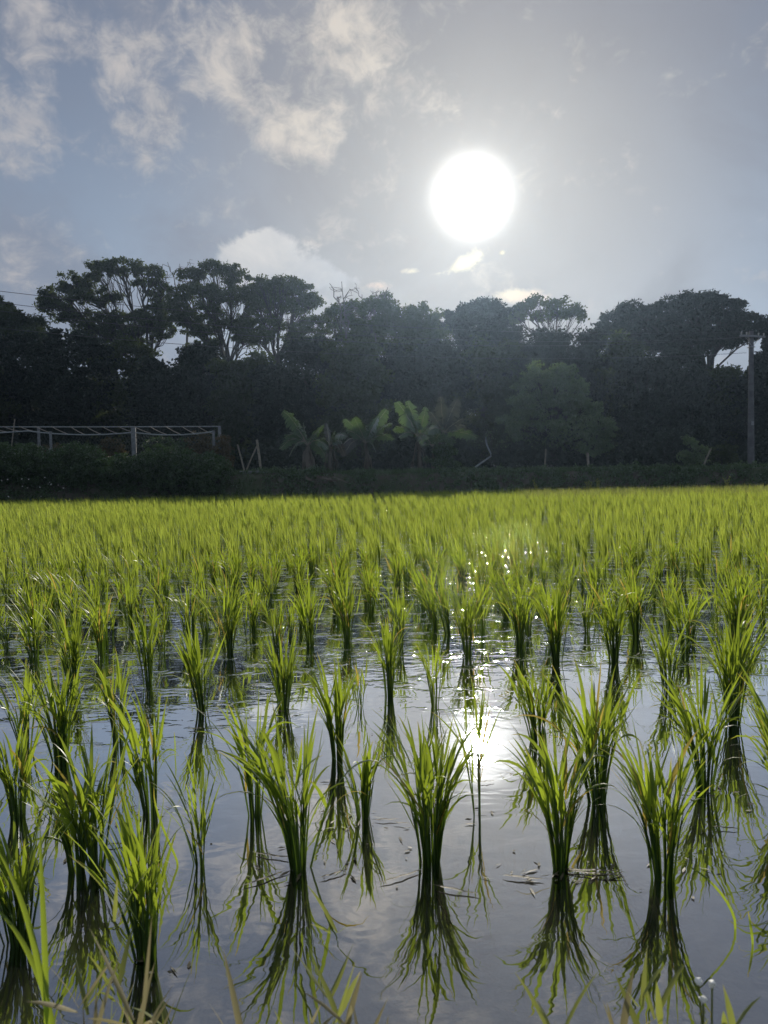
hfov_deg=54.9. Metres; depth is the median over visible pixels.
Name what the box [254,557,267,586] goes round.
rice plant
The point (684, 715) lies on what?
rice plant
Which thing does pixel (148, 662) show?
rice plant
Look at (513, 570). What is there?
rice plant
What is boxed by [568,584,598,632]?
rice plant
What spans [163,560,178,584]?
rice plant
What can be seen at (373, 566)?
rice plant
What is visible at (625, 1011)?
bank weed
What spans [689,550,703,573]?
rice plant
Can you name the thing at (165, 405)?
understorey tree
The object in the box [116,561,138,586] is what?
rice plant
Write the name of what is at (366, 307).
sparse tree
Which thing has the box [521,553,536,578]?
rice plant
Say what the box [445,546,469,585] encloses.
rice plant
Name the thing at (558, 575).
rice plant
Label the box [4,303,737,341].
power line
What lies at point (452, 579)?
rice plant
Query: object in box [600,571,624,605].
rice plant
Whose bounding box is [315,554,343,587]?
rice plant
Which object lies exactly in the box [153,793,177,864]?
rice sprout
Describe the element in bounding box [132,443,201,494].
creeper mound
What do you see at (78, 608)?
rice plant
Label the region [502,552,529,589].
rice plant
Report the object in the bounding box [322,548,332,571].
rice plant
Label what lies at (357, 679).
rice plant
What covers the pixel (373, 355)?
power line
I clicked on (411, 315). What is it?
bamboo like tree
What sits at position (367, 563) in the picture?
rice plant
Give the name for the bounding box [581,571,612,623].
rice plant
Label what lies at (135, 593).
rice plant
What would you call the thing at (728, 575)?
rice plant
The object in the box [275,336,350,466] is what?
understorey tree
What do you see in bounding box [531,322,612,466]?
understorey tree
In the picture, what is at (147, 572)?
rice plant
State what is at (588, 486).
field weed
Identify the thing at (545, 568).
rice plant
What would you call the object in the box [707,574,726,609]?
rice plant
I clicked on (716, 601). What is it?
rice plant
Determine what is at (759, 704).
rice plant
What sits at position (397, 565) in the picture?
rice plant
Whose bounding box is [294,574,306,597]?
rice plant
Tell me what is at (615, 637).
rice plant
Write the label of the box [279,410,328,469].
banana plant
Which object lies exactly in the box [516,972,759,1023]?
bank weed
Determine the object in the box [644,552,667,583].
rice plant
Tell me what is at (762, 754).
rice plant
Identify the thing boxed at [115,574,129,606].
rice plant
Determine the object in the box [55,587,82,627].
rice plant
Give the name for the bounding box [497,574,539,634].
rice plant
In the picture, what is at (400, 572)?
rice plant
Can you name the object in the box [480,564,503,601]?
rice plant
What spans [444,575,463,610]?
rice plant
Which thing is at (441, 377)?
understorey tree
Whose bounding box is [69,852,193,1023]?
bank weed
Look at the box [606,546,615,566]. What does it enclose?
rice plant
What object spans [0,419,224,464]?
trellis
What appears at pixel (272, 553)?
rice plant
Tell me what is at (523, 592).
rice plant
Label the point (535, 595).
rice plant
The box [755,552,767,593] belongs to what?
rice plant
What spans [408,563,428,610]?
rice plant
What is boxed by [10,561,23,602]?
rice plant
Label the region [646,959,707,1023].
bank weed
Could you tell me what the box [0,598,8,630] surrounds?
rice plant
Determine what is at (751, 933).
rice sprout
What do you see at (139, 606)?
rice plant
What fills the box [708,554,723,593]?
rice plant
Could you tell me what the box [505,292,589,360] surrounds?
umbrella tree
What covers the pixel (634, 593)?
rice plant
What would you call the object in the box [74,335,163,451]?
understorey tree
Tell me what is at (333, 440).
banana plant
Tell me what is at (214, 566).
rice plant
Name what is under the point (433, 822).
rice plant
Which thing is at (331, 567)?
rice plant
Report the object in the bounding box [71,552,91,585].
rice plant
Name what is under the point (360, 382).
distant wood
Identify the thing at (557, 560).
rice plant
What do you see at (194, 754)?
rice sprout
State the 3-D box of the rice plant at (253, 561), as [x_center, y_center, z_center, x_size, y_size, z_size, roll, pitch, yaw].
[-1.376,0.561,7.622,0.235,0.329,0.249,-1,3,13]
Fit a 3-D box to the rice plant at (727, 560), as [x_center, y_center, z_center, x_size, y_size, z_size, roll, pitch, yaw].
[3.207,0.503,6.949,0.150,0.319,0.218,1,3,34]
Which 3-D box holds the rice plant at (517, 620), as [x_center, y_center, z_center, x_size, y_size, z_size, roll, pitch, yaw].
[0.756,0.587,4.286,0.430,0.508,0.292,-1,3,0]
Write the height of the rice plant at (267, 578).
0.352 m
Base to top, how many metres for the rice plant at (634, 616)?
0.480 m
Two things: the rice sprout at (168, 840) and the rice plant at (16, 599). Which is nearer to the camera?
the rice sprout at (168, 840)
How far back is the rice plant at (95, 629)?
4.31 m
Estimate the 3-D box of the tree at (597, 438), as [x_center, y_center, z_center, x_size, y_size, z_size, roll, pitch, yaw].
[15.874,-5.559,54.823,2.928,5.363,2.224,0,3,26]
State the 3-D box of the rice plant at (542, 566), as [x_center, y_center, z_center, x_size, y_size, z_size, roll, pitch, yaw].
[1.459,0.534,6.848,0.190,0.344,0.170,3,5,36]
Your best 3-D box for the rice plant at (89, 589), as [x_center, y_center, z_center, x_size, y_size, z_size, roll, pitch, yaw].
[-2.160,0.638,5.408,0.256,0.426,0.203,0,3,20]
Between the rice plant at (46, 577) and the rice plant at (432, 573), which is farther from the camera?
the rice plant at (46, 577)
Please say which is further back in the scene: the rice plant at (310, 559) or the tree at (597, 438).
the tree at (597, 438)
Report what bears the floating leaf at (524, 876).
on the water
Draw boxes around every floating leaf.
[241,870,284,885]
[253,851,287,856]
[319,869,345,877]
[379,868,422,882]
[432,884,478,892]
[506,874,543,878]
[557,868,616,870]
[567,870,625,876]
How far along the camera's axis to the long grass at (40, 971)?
0.94 m
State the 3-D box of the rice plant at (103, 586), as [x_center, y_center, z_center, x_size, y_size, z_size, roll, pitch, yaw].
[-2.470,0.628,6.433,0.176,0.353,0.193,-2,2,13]
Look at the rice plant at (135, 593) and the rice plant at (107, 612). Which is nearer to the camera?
the rice plant at (107, 612)
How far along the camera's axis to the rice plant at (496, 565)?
7.18 m
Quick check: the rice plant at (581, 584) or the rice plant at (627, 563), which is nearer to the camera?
the rice plant at (581, 584)
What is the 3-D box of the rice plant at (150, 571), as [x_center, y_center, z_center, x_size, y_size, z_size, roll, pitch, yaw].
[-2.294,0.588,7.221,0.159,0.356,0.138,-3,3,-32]
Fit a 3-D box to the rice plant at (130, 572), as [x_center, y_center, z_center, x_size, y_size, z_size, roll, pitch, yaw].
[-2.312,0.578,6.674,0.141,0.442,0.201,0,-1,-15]
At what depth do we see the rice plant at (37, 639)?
4.15 m
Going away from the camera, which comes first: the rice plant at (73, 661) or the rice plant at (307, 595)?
the rice plant at (73, 661)
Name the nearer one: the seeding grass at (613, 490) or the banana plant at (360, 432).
the seeding grass at (613, 490)
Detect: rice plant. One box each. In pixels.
[0,568,17,598]
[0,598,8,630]
[0,605,17,649]
[0,664,48,747]
[0,721,48,818]
[0,807,76,966]
[1,594,50,663]
[2,585,24,623]
[4,575,50,636]
[5,646,101,763]
[8,554,33,590]
[8,581,39,616]
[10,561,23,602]
[16,765,116,874]
[25,563,47,598]
[28,707,138,874]
[29,568,65,608]
[33,600,101,689]
[34,581,58,632]
[40,602,69,649]
[41,569,51,591]
[44,569,63,616]
[46,553,71,586]
[48,571,79,616]
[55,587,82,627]
[57,566,76,596]
[58,587,95,634]
[64,783,198,983]
[67,568,78,603]
[69,574,100,620]
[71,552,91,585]
[74,584,124,648]
[76,595,115,655]
[78,648,136,742]
[85,580,111,614]
[87,564,106,593]
[90,566,109,598]
[100,553,122,585]
[101,600,114,637]
[102,688,176,813]
[107,574,146,627]
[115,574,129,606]
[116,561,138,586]
[121,598,164,685]
[122,554,135,585]
[123,585,150,623]
[127,578,140,615]
[132,548,158,587]
[142,556,171,598]
[142,603,158,644]
[143,574,171,626]
[144,569,164,605]
[144,598,171,655]
[146,559,153,582]
[152,755,219,866]
[157,577,213,646]
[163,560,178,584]
[163,612,225,710]
[168,561,188,587]
[169,584,190,617]
[180,583,218,635]
[181,555,188,581]
[183,557,213,595]
[185,569,202,605]
[186,585,250,654]
[189,568,210,627]
[191,552,202,587]
[193,685,296,817]
[200,554,225,579]
[204,548,221,586]
[204,703,379,874]
[205,584,219,610]
[207,567,241,620]
[211,546,236,578]
[214,552,249,598]
[226,548,247,587]
[227,579,241,601]
[235,573,266,613]
[238,584,255,645]
[239,555,260,583]
[240,585,264,636]
[243,552,259,577]
[252,596,291,657]
[253,551,269,582]
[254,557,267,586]
[255,623,304,709]
[256,572,275,606]
[256,595,272,621]
[258,563,281,608]
[260,567,279,589]
[263,556,284,593]
[266,547,285,578]
[277,549,312,590]
[281,596,298,642]
[285,576,328,647]
[287,542,307,579]
[292,595,305,631]
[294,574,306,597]
[295,558,319,594]
[297,653,360,761]
[299,539,318,575]
[300,584,310,612]
[301,543,317,574]
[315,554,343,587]
[315,558,350,611]
[320,558,342,583]
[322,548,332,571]
[322,562,354,592]
[323,546,347,583]
[323,568,364,642]
[326,545,358,578]
[331,584,340,621]
[334,733,396,820]
[337,656,367,707]
[352,563,374,586]
[353,561,380,605]
[354,546,374,576]
[358,547,373,563]
[359,563,385,614]
[360,615,415,696]
[362,555,375,569]
[362,578,386,625]
[365,558,376,574]
[372,704,483,867]
[374,568,398,616]
[376,585,415,647]
[384,552,404,593]
[386,547,404,578]
[386,550,409,581]
[392,588,404,635]
[395,545,415,591]
[396,549,416,569]
[400,563,448,617]
[405,555,419,604]
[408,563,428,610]
[408,635,452,707]
[412,539,428,574]
[413,586,441,628]
[421,543,454,583]
[423,568,458,633]
[426,559,436,591]
[431,557,450,601]
[432,675,499,816]
[433,554,444,579]
[435,581,489,654]
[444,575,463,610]
[445,541,477,579]
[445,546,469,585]
[446,568,460,596]
[456,572,492,632]
[457,554,486,592]
[468,582,491,616]
[476,555,499,595]
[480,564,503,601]
[481,572,542,647]
[482,593,492,623]
[483,534,508,574]
[484,580,511,619]
[487,565,517,606]
[490,555,501,578]
[494,549,508,575]
[494,710,618,872]
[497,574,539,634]
[497,660,557,742]
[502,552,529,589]
[505,560,520,588]
[505,572,538,618]
[507,569,525,593]
[508,545,522,568]
[515,656,645,806]
[516,568,547,609]
[516,575,580,663]
[520,572,563,639]
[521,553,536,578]
[523,554,537,575]
[523,579,544,619]
[525,554,550,588]
[530,553,550,582]
[543,543,551,567]
[546,546,570,574]
[549,564,567,588]
[550,559,579,603]
[553,569,571,598]
[562,552,575,581]
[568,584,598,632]
[570,547,575,579]
[573,555,590,588]
[580,574,647,663]
[581,562,606,594]
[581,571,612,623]
[584,566,597,591]
[589,555,601,579]
[590,552,612,582]
[598,716,711,884]
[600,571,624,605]
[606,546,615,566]
[610,570,660,637]
[612,564,635,586]
[613,539,639,575]
[615,554,637,576]
[616,553,645,591]
[616,568,651,592]
[621,532,639,573]
[625,576,649,627]
[639,614,697,690]
[641,555,661,603]
[644,548,668,590]
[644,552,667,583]
[647,568,676,606]
[647,575,684,627]
[647,653,749,790]
[649,546,666,575]
[653,584,712,653]
[661,536,685,580]
[662,588,708,640]
[668,595,767,725]
[669,567,687,596]
[674,561,689,584]
[683,541,709,578]
[686,552,705,587]
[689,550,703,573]
[692,586,709,620]
[695,579,726,635]
[698,563,767,642]
[706,550,738,588]
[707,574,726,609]
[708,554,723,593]
[713,560,739,589]
[714,587,735,617]
[719,550,732,574]
[720,535,734,574]
[724,555,757,606]
[726,570,763,637]
[726,659,767,759]
[729,711,767,797]
[735,562,767,633]
[736,540,766,580]
[752,540,767,569]
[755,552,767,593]
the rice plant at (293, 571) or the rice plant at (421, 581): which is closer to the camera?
the rice plant at (421, 581)
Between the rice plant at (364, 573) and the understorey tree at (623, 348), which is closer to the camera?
the rice plant at (364, 573)
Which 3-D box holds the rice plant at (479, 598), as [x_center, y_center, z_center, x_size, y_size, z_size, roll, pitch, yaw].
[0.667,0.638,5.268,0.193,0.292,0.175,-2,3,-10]
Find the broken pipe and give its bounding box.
[475,437,491,466]
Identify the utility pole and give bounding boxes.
[740,331,765,463]
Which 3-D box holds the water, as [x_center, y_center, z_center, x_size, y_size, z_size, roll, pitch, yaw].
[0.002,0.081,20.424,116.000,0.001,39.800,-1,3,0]
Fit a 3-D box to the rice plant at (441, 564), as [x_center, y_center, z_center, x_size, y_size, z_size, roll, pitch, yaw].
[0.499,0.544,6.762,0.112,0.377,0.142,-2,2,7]
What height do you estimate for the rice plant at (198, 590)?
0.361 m
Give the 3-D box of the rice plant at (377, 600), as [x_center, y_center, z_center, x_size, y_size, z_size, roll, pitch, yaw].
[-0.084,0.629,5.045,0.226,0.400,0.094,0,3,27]
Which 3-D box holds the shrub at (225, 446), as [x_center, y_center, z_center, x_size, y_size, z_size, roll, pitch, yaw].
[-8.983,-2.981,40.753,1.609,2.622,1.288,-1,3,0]
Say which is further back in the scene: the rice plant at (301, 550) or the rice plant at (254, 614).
the rice plant at (301, 550)
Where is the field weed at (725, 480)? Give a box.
[722,476,731,487]
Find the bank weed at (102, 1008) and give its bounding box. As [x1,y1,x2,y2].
[61,956,143,1023]
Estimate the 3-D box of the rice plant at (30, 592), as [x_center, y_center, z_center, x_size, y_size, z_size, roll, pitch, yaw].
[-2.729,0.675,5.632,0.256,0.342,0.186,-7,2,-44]
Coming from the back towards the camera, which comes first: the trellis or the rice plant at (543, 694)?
the trellis
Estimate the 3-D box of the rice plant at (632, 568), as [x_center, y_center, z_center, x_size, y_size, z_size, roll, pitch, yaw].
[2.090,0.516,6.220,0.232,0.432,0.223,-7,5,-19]
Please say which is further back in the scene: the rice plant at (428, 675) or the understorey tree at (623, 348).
the understorey tree at (623, 348)
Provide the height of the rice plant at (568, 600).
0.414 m
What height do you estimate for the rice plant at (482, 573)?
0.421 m
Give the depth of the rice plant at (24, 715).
2.83 m
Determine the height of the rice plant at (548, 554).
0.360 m
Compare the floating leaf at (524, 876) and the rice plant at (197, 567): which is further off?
the rice plant at (197, 567)
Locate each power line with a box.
[0,328,736,358]
[1,291,726,333]
[1,311,742,345]
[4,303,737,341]
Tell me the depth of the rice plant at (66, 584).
5.68 m
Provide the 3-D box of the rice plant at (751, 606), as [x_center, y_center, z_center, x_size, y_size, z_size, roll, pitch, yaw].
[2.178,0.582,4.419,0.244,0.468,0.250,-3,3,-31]
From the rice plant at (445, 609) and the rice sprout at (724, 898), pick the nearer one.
the rice sprout at (724, 898)
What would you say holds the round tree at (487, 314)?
on the ground at (251, 487)
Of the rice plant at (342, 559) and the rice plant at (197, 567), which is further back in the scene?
the rice plant at (342, 559)
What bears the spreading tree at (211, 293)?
on the ground at (251, 487)
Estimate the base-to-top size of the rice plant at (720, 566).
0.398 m
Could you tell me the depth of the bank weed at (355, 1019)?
0.80 m
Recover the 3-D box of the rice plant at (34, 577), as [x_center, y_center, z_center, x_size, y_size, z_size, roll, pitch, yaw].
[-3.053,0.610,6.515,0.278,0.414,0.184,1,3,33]
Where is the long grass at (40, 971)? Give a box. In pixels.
[0,824,54,1023]
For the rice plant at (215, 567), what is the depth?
7.03 m
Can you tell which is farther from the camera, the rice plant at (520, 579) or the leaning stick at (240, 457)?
the leaning stick at (240, 457)
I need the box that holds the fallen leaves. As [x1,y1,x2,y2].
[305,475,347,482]
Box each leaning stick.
[237,444,244,470]
[246,446,256,469]
[704,448,711,464]
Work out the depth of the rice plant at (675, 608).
4.07 m
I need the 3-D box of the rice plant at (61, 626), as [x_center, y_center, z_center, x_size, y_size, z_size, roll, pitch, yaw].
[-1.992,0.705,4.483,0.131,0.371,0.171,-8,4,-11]
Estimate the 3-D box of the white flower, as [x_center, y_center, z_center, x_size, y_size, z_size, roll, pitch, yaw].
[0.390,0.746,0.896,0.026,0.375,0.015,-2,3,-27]
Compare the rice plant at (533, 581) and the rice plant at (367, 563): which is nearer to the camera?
the rice plant at (533, 581)
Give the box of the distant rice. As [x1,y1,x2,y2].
[0,482,767,588]
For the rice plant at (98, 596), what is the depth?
5.68 m
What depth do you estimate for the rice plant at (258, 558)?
7.21 m
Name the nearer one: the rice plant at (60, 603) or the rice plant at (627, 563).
the rice plant at (60, 603)
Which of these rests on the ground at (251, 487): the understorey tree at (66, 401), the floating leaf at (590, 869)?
the understorey tree at (66, 401)
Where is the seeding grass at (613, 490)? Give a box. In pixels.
[514,483,767,500]
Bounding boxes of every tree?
[0,295,62,408]
[0,327,60,454]
[0,370,29,443]
[16,327,120,447]
[32,255,177,366]
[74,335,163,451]
[119,355,203,455]
[157,259,197,343]
[162,258,261,361]
[171,341,231,458]
[201,347,278,462]
[230,273,332,365]
[244,358,314,460]
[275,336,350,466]
[310,336,398,463]
[319,290,393,461]
[329,281,358,381]
[354,285,387,342]
[365,342,430,467]
[372,295,453,465]
[397,339,481,467]
[439,296,528,454]
[445,332,526,466]
[488,323,551,465]
[495,359,601,466]
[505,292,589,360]
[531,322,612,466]
[577,401,618,466]
[586,328,650,462]
[591,288,759,372]
[602,346,704,465]
[651,361,736,464]
[704,361,747,446]
[741,314,767,375]
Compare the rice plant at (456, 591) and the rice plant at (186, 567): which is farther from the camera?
the rice plant at (186, 567)
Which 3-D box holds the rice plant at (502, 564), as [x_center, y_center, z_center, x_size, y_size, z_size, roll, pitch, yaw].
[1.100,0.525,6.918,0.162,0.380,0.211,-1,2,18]
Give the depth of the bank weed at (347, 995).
0.91 m
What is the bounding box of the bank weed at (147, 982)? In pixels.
[20,919,169,1023]
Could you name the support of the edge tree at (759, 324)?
on the ground at (251, 487)
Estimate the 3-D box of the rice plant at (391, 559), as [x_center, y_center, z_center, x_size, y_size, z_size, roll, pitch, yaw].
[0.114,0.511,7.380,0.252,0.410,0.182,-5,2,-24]
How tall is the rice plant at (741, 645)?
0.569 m
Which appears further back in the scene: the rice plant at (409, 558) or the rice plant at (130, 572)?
the rice plant at (409, 558)
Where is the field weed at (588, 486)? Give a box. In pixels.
[584,480,591,490]
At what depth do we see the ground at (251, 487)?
39.73 m
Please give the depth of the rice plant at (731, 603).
4.25 m
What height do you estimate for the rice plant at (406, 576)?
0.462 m
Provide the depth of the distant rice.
13.53 m
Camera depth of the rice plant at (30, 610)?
4.80 m
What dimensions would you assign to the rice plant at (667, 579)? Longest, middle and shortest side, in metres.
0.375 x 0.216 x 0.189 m
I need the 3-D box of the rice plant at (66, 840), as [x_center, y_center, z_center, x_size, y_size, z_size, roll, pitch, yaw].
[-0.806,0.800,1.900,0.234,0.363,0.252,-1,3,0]
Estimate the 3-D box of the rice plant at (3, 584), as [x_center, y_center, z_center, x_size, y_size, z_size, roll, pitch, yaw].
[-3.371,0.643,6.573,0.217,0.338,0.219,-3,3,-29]
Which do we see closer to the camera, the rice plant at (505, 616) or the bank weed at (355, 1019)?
the bank weed at (355, 1019)
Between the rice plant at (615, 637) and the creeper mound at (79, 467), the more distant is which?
the creeper mound at (79, 467)
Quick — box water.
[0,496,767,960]
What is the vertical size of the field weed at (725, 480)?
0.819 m
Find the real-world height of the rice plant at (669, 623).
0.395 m
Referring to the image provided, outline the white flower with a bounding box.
[694,977,715,1023]
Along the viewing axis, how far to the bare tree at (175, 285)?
104.28 m
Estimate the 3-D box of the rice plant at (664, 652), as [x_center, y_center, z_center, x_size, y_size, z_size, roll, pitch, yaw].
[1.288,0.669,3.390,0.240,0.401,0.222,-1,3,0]
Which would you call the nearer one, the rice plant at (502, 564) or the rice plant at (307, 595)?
the rice plant at (307, 595)
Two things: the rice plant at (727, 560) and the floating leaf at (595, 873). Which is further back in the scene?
the rice plant at (727, 560)
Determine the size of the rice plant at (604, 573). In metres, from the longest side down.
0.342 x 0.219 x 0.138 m
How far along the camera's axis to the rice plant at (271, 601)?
6.05 m
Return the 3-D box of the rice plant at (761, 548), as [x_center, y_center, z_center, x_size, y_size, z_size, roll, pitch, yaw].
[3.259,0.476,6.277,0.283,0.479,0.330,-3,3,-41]
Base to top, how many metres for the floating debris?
0.011 m
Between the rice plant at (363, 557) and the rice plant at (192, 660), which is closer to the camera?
the rice plant at (192, 660)
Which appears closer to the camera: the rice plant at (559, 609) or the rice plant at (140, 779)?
the rice plant at (140, 779)
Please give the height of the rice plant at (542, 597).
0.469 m
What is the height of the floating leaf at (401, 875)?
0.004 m
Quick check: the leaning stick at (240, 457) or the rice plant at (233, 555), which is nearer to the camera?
the rice plant at (233, 555)
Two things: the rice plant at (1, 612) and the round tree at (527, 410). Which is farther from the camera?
the round tree at (527, 410)
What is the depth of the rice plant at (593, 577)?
5.95 m
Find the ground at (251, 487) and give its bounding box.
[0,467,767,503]
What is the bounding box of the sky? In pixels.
[0,0,767,457]
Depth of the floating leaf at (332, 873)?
1.87 m
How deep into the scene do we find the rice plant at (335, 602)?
5.19 m
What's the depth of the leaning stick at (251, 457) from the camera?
41.37 m
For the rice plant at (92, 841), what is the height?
0.466 m
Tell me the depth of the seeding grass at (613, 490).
28.94 m
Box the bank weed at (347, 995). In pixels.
[274,885,360,1023]
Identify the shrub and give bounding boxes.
[212,435,235,468]
[421,432,461,467]
[473,428,508,468]
[676,435,711,466]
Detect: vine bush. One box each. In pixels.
[7,442,35,459]
[41,442,73,462]
[69,442,96,460]
[90,437,128,465]
[141,435,192,463]
[182,430,217,459]
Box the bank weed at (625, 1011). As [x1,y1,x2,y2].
[603,970,652,1023]
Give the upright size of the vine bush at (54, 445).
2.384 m
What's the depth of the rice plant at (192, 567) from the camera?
6.42 m
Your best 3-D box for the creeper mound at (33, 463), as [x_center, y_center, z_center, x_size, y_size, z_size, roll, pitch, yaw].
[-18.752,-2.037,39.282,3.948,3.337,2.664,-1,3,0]
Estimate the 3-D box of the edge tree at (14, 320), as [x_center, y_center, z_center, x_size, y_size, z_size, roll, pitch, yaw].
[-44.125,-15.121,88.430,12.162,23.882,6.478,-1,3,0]
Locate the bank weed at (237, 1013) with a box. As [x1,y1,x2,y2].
[212,950,388,1023]
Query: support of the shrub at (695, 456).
on the ground at (251, 487)
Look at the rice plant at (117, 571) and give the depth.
7.21 m
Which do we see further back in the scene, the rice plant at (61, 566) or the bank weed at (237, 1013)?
the rice plant at (61, 566)
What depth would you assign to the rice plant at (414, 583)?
5.86 m
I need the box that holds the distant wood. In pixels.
[2,343,738,468]
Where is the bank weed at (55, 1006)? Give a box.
[26,960,175,1023]
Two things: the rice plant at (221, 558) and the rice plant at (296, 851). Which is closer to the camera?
the rice plant at (296, 851)
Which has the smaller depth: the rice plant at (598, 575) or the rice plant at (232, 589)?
the rice plant at (232, 589)
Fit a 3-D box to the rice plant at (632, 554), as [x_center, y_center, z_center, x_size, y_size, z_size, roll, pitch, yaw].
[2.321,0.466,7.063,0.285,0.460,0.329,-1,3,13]
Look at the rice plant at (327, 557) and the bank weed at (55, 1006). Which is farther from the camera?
the rice plant at (327, 557)
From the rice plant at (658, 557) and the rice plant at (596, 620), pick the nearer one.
the rice plant at (596, 620)
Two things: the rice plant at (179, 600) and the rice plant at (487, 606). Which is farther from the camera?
the rice plant at (179, 600)
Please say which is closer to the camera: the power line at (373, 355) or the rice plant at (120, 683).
the rice plant at (120, 683)
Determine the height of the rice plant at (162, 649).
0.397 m
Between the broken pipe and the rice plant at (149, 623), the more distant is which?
the broken pipe
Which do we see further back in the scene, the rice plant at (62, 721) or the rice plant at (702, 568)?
the rice plant at (702, 568)
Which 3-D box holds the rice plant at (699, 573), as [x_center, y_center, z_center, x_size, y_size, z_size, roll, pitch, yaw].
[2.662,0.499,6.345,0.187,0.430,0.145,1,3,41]
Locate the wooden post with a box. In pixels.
[256,440,261,466]
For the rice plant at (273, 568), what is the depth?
6.72 m
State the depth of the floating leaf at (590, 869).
1.86 m
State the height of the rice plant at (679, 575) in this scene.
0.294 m
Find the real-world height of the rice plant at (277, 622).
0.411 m
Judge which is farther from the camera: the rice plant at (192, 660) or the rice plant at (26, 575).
the rice plant at (26, 575)
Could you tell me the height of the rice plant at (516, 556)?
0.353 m
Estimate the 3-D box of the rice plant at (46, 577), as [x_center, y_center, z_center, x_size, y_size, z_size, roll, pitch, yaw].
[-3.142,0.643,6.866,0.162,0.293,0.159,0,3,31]
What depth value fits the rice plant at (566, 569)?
6.92 m
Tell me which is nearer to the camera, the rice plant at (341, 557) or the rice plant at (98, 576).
the rice plant at (98, 576)
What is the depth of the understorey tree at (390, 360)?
74.30 m
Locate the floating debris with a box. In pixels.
[6,630,764,975]
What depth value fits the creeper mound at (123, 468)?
38.79 m
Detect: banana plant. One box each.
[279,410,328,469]
[321,423,347,470]
[342,408,394,468]
[393,401,430,467]
[416,424,439,468]
[426,397,478,467]
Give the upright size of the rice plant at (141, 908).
0.424 m
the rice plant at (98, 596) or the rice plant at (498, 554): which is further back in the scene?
the rice plant at (498, 554)
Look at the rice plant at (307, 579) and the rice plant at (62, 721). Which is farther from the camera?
the rice plant at (307, 579)
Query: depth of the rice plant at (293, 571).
6.71 m
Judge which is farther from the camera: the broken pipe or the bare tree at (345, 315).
the bare tree at (345, 315)
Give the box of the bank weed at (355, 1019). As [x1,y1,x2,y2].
[353,1005,357,1023]
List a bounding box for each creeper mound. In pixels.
[0,441,29,491]
[0,442,64,496]
[40,440,112,496]
[87,452,157,492]
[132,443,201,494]
[180,450,236,496]
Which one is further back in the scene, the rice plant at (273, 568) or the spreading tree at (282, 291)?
the spreading tree at (282, 291)
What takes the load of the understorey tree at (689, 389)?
on the ground at (251, 487)
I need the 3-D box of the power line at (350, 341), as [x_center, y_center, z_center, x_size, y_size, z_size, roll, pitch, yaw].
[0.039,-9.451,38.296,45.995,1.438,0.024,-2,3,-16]
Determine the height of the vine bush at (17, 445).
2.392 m
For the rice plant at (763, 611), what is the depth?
4.75 m
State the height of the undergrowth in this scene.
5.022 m
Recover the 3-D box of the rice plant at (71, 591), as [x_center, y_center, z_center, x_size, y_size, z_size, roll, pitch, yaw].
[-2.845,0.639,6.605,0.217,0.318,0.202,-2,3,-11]
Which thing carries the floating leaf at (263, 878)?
on the water
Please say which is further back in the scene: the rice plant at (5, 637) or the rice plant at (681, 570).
the rice plant at (681, 570)
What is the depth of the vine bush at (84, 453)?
42.13 m
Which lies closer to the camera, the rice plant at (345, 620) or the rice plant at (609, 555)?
the rice plant at (345, 620)
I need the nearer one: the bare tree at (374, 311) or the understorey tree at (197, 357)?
the understorey tree at (197, 357)
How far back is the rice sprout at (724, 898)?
1.61 m
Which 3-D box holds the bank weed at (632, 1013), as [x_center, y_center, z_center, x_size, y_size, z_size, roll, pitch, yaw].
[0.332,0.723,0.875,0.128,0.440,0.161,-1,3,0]
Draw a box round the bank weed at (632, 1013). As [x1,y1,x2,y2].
[615,949,665,1023]
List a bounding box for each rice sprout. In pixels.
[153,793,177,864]
[193,741,196,765]
[678,862,736,942]
[748,912,753,957]
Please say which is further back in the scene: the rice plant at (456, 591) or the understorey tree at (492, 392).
the understorey tree at (492, 392)
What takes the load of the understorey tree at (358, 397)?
on the ground at (251, 487)
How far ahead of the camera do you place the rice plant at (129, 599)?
5.12 m
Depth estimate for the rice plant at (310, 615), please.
4.42 m
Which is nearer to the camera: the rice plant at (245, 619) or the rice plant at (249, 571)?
the rice plant at (245, 619)
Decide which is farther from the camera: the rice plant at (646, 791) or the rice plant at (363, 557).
the rice plant at (363, 557)
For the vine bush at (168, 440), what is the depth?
41.33 m
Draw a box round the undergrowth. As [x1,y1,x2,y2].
[0,423,767,471]
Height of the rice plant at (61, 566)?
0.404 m
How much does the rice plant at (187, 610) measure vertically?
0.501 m

